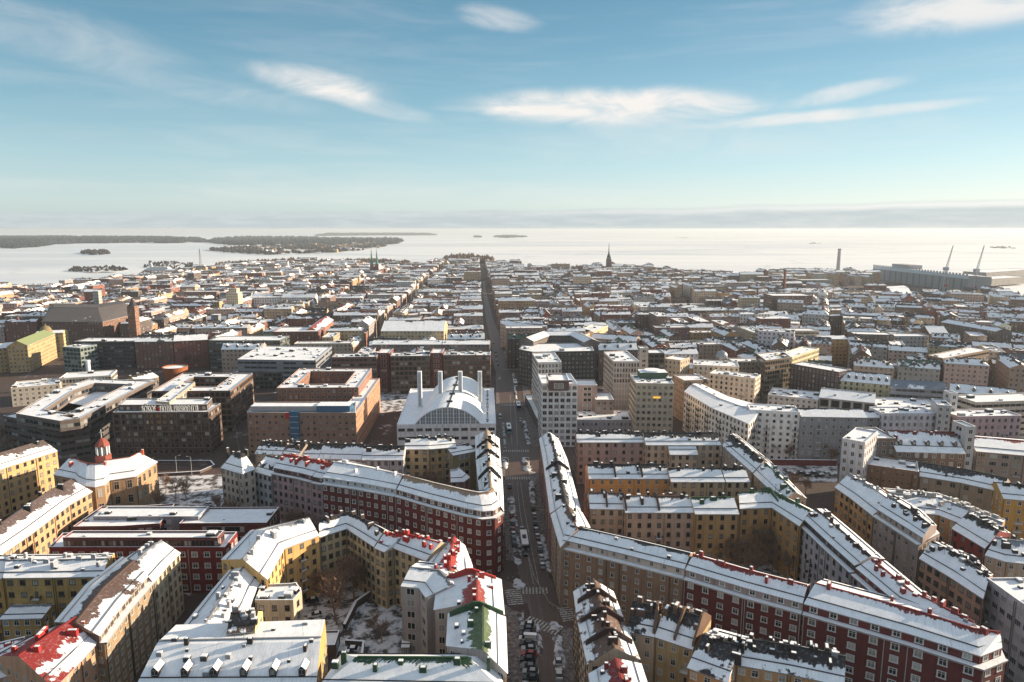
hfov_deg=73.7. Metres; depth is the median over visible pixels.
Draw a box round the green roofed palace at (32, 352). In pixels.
[7,330,57,372]
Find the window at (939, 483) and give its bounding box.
[936,480,941,485]
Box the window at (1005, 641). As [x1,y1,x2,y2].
[1003,637,1008,645]
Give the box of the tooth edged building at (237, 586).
[184,566,259,623]
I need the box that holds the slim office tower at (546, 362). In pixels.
[532,352,561,410]
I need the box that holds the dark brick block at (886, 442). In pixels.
[855,427,895,457]
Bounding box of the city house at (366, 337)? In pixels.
[325,331,367,346]
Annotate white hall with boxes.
[767,387,819,407]
[875,397,930,409]
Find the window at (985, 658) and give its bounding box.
[982,654,988,661]
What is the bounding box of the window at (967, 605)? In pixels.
[965,601,970,609]
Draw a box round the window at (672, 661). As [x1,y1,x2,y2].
[670,658,675,666]
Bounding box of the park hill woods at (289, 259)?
[215,257,340,266]
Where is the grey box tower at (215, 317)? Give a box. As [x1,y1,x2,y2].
[211,314,221,320]
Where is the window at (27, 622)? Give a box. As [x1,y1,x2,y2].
[24,620,30,625]
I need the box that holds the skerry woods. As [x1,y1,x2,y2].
[493,234,527,237]
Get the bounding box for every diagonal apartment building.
[721,433,772,491]
[752,461,806,504]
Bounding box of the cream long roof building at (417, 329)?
[381,319,447,339]
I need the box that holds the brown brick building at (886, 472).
[866,456,918,490]
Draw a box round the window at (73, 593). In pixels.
[70,591,76,596]
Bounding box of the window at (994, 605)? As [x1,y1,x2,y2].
[991,601,997,609]
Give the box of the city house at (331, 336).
[322,332,339,340]
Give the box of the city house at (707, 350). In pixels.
[696,342,722,359]
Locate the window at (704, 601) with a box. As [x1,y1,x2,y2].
[701,597,707,604]
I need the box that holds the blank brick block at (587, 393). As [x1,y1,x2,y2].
[575,379,596,411]
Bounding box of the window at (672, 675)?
[669,672,674,679]
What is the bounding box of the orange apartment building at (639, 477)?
[584,461,668,519]
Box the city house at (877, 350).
[847,339,887,368]
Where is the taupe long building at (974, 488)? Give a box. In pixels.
[917,462,1010,510]
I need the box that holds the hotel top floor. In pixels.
[118,397,212,410]
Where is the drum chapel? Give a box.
[162,364,187,381]
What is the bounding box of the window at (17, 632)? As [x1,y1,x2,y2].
[15,630,20,635]
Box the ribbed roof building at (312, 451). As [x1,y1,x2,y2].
[301,438,322,458]
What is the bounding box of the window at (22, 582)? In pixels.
[19,580,25,585]
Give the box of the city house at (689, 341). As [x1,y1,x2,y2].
[669,340,704,341]
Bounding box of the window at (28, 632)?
[25,630,31,635]
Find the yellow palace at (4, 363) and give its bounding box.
[0,341,14,372]
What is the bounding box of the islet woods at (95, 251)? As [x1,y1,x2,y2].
[80,249,109,254]
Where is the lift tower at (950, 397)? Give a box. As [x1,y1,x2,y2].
[943,390,957,410]
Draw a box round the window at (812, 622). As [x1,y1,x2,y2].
[807,618,815,626]
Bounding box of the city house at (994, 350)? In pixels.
[979,344,1004,364]
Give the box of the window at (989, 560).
[987,557,991,564]
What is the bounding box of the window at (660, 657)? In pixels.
[657,654,662,661]
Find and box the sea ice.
[0,230,1023,294]
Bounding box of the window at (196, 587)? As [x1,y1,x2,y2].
[194,585,200,589]
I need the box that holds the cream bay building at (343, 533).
[318,507,391,602]
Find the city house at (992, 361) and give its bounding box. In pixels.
[988,358,995,379]
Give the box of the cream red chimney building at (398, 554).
[374,529,447,608]
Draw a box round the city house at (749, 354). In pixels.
[737,351,755,357]
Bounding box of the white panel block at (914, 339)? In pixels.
[891,333,928,346]
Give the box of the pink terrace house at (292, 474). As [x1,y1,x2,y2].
[271,451,321,523]
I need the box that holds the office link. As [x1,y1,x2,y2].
[577,410,631,431]
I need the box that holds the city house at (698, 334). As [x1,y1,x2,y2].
[689,330,710,339]
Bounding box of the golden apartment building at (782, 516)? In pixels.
[736,485,813,579]
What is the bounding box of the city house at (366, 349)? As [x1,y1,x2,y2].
[357,347,375,352]
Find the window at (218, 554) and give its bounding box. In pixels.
[216,552,222,556]
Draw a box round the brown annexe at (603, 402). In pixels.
[594,392,613,413]
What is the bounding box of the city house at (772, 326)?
[760,323,781,327]
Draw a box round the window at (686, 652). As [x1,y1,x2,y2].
[683,649,688,656]
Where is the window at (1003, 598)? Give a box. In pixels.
[1000,594,1006,603]
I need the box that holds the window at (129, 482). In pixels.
[127,479,132,488]
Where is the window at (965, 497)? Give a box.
[962,494,967,500]
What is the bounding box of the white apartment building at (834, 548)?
[798,505,884,590]
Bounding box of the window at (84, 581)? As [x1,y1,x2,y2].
[81,579,87,584]
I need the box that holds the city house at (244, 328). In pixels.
[195,322,251,336]
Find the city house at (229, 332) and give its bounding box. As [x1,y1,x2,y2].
[208,328,237,358]
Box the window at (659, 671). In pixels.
[657,667,661,675]
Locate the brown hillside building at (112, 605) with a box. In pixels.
[55,557,157,681]
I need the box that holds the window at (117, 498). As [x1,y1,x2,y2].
[115,496,120,504]
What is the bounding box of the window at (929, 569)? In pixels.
[927,565,931,572]
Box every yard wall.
[155,460,214,475]
[337,639,364,658]
[343,591,369,629]
[768,459,836,465]
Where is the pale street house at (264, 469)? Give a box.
[255,453,282,506]
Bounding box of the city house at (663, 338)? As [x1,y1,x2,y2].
[639,334,668,347]
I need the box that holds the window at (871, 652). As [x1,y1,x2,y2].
[867,648,876,657]
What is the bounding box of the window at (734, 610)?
[731,607,738,614]
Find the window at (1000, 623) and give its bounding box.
[997,619,1003,628]
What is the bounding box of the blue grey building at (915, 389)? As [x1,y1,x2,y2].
[889,379,948,400]
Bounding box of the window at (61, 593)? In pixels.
[58,591,64,596]
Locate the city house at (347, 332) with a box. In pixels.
[326,325,364,346]
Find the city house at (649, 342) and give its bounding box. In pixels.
[640,335,666,348]
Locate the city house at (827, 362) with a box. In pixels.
[808,359,831,365]
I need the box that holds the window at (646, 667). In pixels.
[644,664,648,671]
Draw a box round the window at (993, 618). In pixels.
[990,613,995,622]
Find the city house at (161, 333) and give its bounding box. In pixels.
[144,331,194,334]
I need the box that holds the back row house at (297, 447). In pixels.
[283,437,307,455]
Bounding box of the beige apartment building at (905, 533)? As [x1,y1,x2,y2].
[871,495,939,585]
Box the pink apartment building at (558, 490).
[539,431,580,561]
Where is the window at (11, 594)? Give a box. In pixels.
[8,592,14,597]
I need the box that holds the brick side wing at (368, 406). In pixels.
[350,378,380,443]
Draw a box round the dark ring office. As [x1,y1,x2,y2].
[519,343,593,386]
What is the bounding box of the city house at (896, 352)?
[886,344,927,362]
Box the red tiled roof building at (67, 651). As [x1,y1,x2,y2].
[0,616,100,681]
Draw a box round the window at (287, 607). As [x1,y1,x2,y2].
[285,605,289,610]
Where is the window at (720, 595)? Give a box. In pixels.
[717,591,723,598]
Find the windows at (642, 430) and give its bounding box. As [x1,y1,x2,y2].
[631,417,670,431]
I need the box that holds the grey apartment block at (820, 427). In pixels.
[795,408,867,463]
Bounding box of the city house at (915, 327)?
[908,323,939,331]
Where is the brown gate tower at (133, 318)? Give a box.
[127,299,140,336]
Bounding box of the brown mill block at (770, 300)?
[763,293,812,310]
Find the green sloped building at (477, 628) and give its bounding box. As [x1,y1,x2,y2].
[446,601,507,681]
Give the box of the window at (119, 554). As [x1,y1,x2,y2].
[116,552,122,556]
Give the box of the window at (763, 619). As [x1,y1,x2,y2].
[760,616,767,623]
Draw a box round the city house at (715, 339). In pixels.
[703,336,741,342]
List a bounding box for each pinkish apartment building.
[587,485,623,533]
[620,491,693,550]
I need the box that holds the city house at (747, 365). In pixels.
[727,358,755,373]
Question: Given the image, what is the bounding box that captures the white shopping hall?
[59,370,117,386]
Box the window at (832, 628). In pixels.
[827,624,835,632]
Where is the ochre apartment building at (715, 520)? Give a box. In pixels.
[690,489,738,563]
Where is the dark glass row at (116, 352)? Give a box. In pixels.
[75,337,136,367]
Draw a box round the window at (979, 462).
[977,460,983,464]
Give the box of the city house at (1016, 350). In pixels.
[1007,348,1023,353]
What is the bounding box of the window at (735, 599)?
[732,596,738,603]
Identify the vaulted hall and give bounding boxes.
[397,371,495,449]
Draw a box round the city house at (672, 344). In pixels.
[669,341,696,348]
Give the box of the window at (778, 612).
[775,609,782,616]
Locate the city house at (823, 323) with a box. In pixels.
[819,321,830,329]
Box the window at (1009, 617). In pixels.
[1006,612,1011,620]
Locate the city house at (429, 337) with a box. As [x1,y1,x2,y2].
[423,334,435,339]
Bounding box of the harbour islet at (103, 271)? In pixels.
[70,266,128,272]
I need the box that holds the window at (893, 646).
[890,642,899,651]
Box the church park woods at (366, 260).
[343,258,409,263]
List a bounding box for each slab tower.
[93,291,101,303]
[637,346,648,368]
[952,420,975,469]
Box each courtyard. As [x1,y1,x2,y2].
[302,582,402,656]
[742,564,781,575]
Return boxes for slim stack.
[85,360,90,370]
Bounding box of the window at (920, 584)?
[917,580,922,588]
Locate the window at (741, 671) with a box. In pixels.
[738,667,744,675]
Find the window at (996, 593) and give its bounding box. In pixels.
[993,589,998,597]
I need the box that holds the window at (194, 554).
[191,552,197,556]
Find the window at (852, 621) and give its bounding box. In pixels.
[849,618,857,625]
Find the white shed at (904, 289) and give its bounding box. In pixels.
[886,286,911,294]
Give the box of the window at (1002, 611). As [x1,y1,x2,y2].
[999,607,1004,615]
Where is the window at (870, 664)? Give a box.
[866,660,875,668]
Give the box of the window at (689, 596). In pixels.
[687,593,692,599]
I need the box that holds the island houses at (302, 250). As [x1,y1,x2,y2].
[223,242,379,252]
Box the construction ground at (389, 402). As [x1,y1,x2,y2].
[380,392,407,412]
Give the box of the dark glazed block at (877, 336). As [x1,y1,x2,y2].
[849,331,893,342]
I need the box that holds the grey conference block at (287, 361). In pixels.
[237,346,331,381]
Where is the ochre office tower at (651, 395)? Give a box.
[629,368,673,431]
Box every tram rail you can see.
[517,487,533,583]
[520,482,538,582]
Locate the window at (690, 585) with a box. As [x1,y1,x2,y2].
[687,582,693,589]
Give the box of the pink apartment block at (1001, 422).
[949,408,1021,437]
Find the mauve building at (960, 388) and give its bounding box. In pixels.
[950,382,1015,394]
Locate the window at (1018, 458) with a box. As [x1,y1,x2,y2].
[1014,456,1020,460]
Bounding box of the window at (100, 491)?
[97,488,103,497]
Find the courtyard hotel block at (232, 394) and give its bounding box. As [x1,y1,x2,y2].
[151,372,254,432]
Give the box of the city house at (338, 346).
[294,340,353,355]
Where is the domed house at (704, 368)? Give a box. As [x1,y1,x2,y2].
[692,350,738,378]
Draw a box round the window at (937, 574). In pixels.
[934,570,939,577]
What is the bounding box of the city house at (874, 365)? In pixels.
[853,357,893,378]
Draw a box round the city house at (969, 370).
[941,357,989,389]
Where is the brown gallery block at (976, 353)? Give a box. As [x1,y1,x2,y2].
[928,347,988,380]
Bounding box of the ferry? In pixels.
[143,261,171,270]
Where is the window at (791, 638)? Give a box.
[788,635,795,641]
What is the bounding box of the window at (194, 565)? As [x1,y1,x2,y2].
[192,563,198,568]
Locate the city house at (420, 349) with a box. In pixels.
[411,346,425,351]
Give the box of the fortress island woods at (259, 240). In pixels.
[209,235,403,245]
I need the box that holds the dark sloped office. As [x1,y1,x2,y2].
[561,324,593,336]
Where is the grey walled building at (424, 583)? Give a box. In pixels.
[401,561,455,652]
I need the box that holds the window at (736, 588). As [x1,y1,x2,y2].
[734,586,740,591]
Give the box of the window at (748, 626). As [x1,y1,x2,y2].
[745,623,752,630]
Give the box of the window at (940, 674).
[936,670,946,679]
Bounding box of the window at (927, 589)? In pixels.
[924,585,929,593]
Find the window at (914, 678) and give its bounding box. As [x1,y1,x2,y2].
[910,674,919,681]
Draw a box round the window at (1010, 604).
[1008,600,1013,608]
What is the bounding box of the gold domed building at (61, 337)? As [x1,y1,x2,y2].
[36,324,68,356]
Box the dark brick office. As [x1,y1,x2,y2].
[789,361,851,391]
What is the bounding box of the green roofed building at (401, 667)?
[321,645,502,681]
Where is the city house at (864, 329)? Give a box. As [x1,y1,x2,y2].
[846,326,879,337]
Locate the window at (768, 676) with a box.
[764,672,771,680]
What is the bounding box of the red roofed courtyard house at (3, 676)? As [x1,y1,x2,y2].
[0,636,25,681]
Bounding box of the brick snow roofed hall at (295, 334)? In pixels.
[273,326,324,345]
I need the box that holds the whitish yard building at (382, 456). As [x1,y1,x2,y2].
[361,439,408,474]
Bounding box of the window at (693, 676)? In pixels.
[690,672,696,680]
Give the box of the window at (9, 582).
[7,580,13,585]
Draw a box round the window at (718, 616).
[716,613,721,620]
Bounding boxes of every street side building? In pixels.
[475,429,500,467]
[476,453,503,567]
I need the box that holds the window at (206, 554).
[204,552,209,556]
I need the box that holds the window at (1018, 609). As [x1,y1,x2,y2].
[1016,605,1022,614]
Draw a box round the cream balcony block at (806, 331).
[785,328,818,335]
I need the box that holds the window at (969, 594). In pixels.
[966,590,971,598]
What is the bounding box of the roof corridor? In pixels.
[156,381,194,403]
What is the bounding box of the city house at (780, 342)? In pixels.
[772,334,788,350]
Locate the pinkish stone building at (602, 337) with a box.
[591,332,640,355]
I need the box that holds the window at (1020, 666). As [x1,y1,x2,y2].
[1017,662,1023,671]
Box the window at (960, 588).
[958,585,963,593]
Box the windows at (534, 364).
[532,364,537,409]
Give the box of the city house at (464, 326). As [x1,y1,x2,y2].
[448,323,483,332]
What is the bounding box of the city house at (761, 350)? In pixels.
[754,347,788,355]
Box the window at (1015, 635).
[1013,631,1018,640]
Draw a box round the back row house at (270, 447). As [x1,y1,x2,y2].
[255,437,288,466]
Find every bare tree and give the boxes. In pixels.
[2,437,15,448]
[149,488,168,503]
[159,473,172,492]
[166,476,183,497]
[177,479,192,496]
[183,354,188,364]
[210,492,226,506]
[224,497,241,506]
[280,507,300,522]
[286,506,308,521]
[304,566,330,600]
[316,571,351,624]
[322,565,353,607]
[333,552,368,598]
[333,555,357,591]
[355,561,367,577]
[366,609,382,634]
[375,616,388,641]
[420,466,436,479]
[427,470,442,482]
[438,478,448,483]
[720,536,742,562]
[734,535,765,566]
[741,547,766,569]
[750,521,775,565]
[761,543,781,572]
[765,533,779,545]
[779,549,799,577]
[783,444,794,457]
[788,473,801,484]
[799,476,812,495]
[826,448,838,459]
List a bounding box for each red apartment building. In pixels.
[321,459,408,531]
[683,550,809,643]
[800,579,1007,681]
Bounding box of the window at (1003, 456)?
[1002,455,1008,459]
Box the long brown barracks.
[941,318,1011,341]
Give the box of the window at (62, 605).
[59,603,65,608]
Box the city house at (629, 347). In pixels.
[597,340,637,380]
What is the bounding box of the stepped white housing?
[683,383,758,455]
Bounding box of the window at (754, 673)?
[751,670,758,677]
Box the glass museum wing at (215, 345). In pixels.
[208,335,289,369]
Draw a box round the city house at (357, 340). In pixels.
[347,335,361,352]
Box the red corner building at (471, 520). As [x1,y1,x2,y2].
[394,475,503,575]
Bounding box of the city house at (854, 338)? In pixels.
[846,333,861,361]
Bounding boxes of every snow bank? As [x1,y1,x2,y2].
[341,597,370,633]
[502,421,506,446]
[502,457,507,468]
[507,496,521,564]
[512,373,516,399]
[512,578,525,588]
[517,613,528,681]
[522,457,531,471]
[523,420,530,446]
[528,481,536,502]
[536,623,543,655]
[540,533,550,571]
[549,621,562,629]
[552,634,565,669]
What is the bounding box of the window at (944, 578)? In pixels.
[941,574,946,582]
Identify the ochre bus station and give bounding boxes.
[127,370,158,380]
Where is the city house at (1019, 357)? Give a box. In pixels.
[993,352,1023,385]
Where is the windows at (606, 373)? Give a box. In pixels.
[603,370,629,408]
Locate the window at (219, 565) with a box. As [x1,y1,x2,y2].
[217,563,221,568]
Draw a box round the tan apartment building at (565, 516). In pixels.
[550,502,589,607]
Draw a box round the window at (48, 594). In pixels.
[46,592,51,597]
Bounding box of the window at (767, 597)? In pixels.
[762,594,769,599]
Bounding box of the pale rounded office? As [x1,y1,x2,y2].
[500,319,551,348]
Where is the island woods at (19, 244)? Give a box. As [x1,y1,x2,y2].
[0,241,52,247]
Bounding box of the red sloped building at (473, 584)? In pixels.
[433,568,504,652]
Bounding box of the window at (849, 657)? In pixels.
[846,653,854,662]
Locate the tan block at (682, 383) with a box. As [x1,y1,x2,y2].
[673,374,708,421]
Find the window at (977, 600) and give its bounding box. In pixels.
[975,596,980,604]
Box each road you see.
[157,464,627,627]
[483,281,561,681]
[530,447,839,475]
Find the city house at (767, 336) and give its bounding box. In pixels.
[758,327,794,349]
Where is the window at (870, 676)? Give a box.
[865,671,874,680]
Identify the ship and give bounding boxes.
[188,238,209,241]
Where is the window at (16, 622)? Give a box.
[13,620,19,625]
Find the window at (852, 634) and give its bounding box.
[847,629,856,638]
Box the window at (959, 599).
[956,595,962,603]
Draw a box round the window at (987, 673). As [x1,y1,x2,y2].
[984,669,990,677]
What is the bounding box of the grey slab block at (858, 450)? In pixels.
[839,427,877,481]
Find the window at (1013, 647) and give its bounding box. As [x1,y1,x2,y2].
[1011,643,1017,652]
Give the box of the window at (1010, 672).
[1008,668,1014,677]
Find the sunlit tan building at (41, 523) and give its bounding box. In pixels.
[0,478,93,554]
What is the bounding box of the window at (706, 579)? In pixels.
[704,576,709,582]
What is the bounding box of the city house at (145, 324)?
[120,315,151,336]
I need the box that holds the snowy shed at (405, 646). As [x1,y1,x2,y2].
[401,637,409,652]
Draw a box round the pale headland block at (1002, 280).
[990,276,1023,285]
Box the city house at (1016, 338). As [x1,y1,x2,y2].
[1011,334,1022,343]
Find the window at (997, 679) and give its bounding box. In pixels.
[995,676,1000,681]
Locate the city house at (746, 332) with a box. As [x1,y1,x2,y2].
[738,326,754,340]
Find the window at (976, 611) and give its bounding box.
[973,607,979,615]
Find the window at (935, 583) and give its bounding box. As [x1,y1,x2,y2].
[933,580,938,587]
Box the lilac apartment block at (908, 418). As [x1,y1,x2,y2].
[869,406,934,431]
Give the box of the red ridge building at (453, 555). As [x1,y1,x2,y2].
[429,533,472,571]
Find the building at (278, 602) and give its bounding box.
[255,582,302,621]
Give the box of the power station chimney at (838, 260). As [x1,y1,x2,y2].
[836,249,840,269]
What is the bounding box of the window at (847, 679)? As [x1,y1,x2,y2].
[845,677,852,681]
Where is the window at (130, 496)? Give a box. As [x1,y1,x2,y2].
[128,494,133,502]
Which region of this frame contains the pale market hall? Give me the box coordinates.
[11,378,61,406]
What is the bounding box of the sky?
[0,0,1023,229]
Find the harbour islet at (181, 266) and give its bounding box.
[144,262,184,268]
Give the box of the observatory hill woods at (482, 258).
[443,253,493,263]
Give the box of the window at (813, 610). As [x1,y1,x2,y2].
[809,607,817,613]
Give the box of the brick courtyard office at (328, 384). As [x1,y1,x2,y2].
[277,367,371,401]
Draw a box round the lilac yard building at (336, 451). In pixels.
[319,439,364,462]
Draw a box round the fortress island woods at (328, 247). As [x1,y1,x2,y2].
[209,241,399,253]
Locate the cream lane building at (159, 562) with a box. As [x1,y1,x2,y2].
[126,539,184,641]
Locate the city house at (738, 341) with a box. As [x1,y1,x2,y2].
[724,338,752,345]
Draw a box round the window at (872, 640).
[868,636,877,645]
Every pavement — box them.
[491,352,514,560]
[504,603,539,681]
[522,385,538,446]
[529,474,551,573]
[560,626,575,681]
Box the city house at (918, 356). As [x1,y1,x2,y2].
[906,351,925,359]
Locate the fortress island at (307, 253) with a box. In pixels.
[207,243,399,254]
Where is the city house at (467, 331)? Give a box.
[451,328,482,332]
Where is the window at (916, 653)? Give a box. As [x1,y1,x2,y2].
[913,649,922,659]
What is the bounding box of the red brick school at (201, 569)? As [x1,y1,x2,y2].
[49,532,237,592]
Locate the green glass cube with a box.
[62,344,98,371]
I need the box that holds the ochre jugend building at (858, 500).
[833,473,892,545]
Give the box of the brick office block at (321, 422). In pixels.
[247,401,356,454]
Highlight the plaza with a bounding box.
[158,474,318,533]
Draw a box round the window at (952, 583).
[949,579,954,587]
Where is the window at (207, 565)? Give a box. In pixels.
[204,563,210,568]
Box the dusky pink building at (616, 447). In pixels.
[574,427,643,483]
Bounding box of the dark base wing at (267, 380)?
[232,369,282,388]
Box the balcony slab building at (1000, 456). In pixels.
[971,435,1023,483]
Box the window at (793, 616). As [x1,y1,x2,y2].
[790,612,796,620]
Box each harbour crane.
[939,246,952,290]
[970,246,983,287]
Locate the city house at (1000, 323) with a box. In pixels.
[991,319,1010,329]
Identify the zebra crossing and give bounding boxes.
[505,589,523,604]
[522,587,547,593]
[525,616,562,634]
[557,607,572,620]
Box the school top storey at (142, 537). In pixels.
[63,530,224,545]
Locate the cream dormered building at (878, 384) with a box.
[839,370,890,396]
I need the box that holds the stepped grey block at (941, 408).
[930,398,951,430]
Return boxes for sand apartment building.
[667,465,724,497]
[721,463,749,503]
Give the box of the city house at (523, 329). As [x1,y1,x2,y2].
[505,325,546,361]
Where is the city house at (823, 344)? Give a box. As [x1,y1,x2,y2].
[795,335,831,353]
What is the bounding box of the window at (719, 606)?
[716,602,722,609]
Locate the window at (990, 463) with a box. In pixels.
[989,461,995,465]
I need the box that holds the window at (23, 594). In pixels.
[21,592,27,597]
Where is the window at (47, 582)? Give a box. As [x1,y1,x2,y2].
[44,580,50,585]
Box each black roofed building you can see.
[628,594,662,681]
[653,597,711,681]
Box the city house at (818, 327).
[807,325,829,329]
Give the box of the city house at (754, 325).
[733,323,766,334]
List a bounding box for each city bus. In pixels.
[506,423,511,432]
[516,401,520,409]
[520,529,528,550]
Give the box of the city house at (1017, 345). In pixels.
[1011,342,1023,348]
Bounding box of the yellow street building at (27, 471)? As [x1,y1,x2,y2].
[0,440,58,518]
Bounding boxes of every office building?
[525,394,537,430]
[983,577,1023,681]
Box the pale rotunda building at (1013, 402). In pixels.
[957,393,1023,438]
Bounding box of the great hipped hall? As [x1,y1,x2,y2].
[42,301,127,344]
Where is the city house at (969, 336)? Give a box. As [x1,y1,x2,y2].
[963,331,986,341]
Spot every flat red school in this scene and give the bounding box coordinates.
[73,503,174,529]
[179,507,279,541]
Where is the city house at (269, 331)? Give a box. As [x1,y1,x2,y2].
[263,324,309,335]
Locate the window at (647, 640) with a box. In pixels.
[644,637,649,644]
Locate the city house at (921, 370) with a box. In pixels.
[895,358,939,380]
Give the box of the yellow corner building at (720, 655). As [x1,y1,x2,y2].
[687,628,845,681]
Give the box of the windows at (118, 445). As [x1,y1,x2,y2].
[117,429,222,453]
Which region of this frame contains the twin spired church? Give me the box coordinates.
[370,249,383,272]
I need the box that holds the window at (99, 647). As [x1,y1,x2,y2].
[97,644,102,651]
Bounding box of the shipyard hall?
[873,264,991,289]
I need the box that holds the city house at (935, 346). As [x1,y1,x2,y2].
[927,340,971,359]
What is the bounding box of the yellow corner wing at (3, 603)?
[0,550,17,632]
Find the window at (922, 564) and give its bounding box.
[919,561,924,568]
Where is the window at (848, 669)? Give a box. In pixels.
[845,665,853,674]
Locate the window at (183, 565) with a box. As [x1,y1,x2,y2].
[181,563,186,568]
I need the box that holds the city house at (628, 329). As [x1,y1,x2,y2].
[622,323,643,335]
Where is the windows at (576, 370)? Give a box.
[520,370,592,385]
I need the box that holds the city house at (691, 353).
[655,347,698,359]
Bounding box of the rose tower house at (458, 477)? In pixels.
[449,467,469,488]
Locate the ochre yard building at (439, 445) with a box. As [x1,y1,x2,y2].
[428,432,456,482]
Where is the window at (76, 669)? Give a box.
[74,666,78,675]
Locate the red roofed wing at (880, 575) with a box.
[850,558,976,626]
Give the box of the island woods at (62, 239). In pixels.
[0,235,202,243]
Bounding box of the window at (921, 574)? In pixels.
[918,571,923,578]
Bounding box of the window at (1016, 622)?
[1014,618,1020,627]
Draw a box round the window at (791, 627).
[789,624,796,631]
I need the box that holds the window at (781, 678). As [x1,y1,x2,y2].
[778,675,785,681]
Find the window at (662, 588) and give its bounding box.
[660,585,664,591]
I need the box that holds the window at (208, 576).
[205,574,211,578]
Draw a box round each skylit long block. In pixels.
[372,339,442,351]
[442,339,489,350]
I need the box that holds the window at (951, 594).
[949,590,953,598]
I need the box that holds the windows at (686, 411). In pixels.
[683,411,757,454]
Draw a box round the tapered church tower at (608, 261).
[606,250,610,267]
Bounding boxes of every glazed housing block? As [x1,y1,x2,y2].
[332,351,378,377]
[390,351,430,394]
[443,351,490,387]
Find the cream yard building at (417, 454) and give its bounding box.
[405,431,430,477]
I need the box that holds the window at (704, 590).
[702,587,708,593]
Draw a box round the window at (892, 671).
[887,666,896,675]
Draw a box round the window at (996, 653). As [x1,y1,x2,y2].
[993,650,998,657]
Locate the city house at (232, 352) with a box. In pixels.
[221,340,266,372]
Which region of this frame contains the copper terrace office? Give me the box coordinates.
[3,378,158,460]
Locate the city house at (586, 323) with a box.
[573,319,605,326]
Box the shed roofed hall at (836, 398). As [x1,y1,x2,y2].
[818,387,875,410]
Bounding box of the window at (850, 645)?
[846,641,855,650]
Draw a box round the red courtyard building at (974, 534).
[950,506,1010,565]
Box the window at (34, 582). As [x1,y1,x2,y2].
[32,580,38,585]
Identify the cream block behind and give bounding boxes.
[664,355,689,382]
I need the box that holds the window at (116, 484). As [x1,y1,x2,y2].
[113,481,119,490]
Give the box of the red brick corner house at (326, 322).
[307,316,332,332]
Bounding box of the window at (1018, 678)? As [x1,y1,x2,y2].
[1015,675,1022,681]
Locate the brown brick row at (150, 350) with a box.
[134,334,175,368]
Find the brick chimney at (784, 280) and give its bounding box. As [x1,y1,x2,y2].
[783,269,786,288]
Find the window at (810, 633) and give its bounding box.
[806,629,814,638]
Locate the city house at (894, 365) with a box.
[890,362,895,378]
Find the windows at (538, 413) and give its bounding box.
[538,413,541,437]
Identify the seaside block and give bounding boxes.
[754,276,771,279]
[795,279,831,283]
[810,273,827,278]
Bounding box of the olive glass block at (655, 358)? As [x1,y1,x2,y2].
[648,349,664,368]
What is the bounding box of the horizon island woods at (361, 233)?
[315,232,436,235]
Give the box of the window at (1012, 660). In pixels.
[1009,656,1015,665]
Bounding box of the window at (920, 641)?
[914,637,923,645]
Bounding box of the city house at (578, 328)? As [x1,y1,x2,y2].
[546,324,584,333]
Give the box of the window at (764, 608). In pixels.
[761,604,767,612]
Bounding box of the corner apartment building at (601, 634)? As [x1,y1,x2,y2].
[573,578,639,681]
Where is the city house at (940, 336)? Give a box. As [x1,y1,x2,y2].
[930,333,959,340]
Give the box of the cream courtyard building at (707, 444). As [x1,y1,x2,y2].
[643,428,720,467]
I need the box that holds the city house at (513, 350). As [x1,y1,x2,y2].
[507,332,532,367]
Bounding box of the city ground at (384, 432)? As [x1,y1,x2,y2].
[0,264,1012,681]
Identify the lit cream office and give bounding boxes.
[775,346,818,362]
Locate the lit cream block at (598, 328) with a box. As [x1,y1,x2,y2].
[585,324,607,336]
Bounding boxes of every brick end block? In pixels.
[377,348,393,391]
[430,348,444,387]
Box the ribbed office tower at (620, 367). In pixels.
[603,350,638,409]
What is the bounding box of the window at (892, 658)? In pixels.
[888,654,898,663]
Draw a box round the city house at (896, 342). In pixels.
[888,340,904,344]
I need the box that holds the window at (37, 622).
[35,619,40,625]
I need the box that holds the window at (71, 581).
[69,579,75,584]
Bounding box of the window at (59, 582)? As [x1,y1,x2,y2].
[57,580,62,585]
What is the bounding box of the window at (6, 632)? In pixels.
[4,630,10,635]
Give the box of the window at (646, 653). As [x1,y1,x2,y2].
[644,651,649,657]
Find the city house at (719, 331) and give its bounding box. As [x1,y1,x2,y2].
[710,325,738,336]
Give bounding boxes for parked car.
[203,501,212,505]
[304,596,318,604]
[307,610,322,618]
[323,599,337,606]
[337,649,353,656]
[342,645,359,652]
[512,541,517,546]
[518,629,533,635]
[518,632,537,641]
[519,624,534,630]
[519,639,534,645]
[519,654,535,661]
[520,620,535,625]
[520,662,536,668]
[521,644,536,650]
[521,649,536,656]
[522,667,538,673]
[522,673,538,681]
[523,548,528,555]
[535,533,540,538]
[537,547,542,553]
[538,554,544,560]
[539,561,545,568]
[555,655,561,666]
[555,668,562,679]
[814,473,824,477]
[825,474,836,477]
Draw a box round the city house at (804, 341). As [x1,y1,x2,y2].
[797,336,810,347]
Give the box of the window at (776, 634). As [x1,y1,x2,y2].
[773,631,780,638]
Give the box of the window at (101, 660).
[98,656,103,663]
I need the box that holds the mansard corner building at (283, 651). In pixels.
[138,619,327,681]
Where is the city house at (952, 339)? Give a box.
[944,337,960,341]
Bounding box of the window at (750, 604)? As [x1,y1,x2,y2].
[747,600,753,608]
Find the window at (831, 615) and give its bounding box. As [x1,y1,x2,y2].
[829,612,837,619]
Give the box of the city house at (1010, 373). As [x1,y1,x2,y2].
[996,356,1023,392]
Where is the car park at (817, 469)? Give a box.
[775,465,836,481]
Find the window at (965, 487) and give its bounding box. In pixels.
[963,485,969,490]
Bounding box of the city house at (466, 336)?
[447,332,484,339]
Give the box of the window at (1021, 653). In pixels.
[1019,650,1023,658]
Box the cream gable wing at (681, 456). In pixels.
[667,446,697,467]

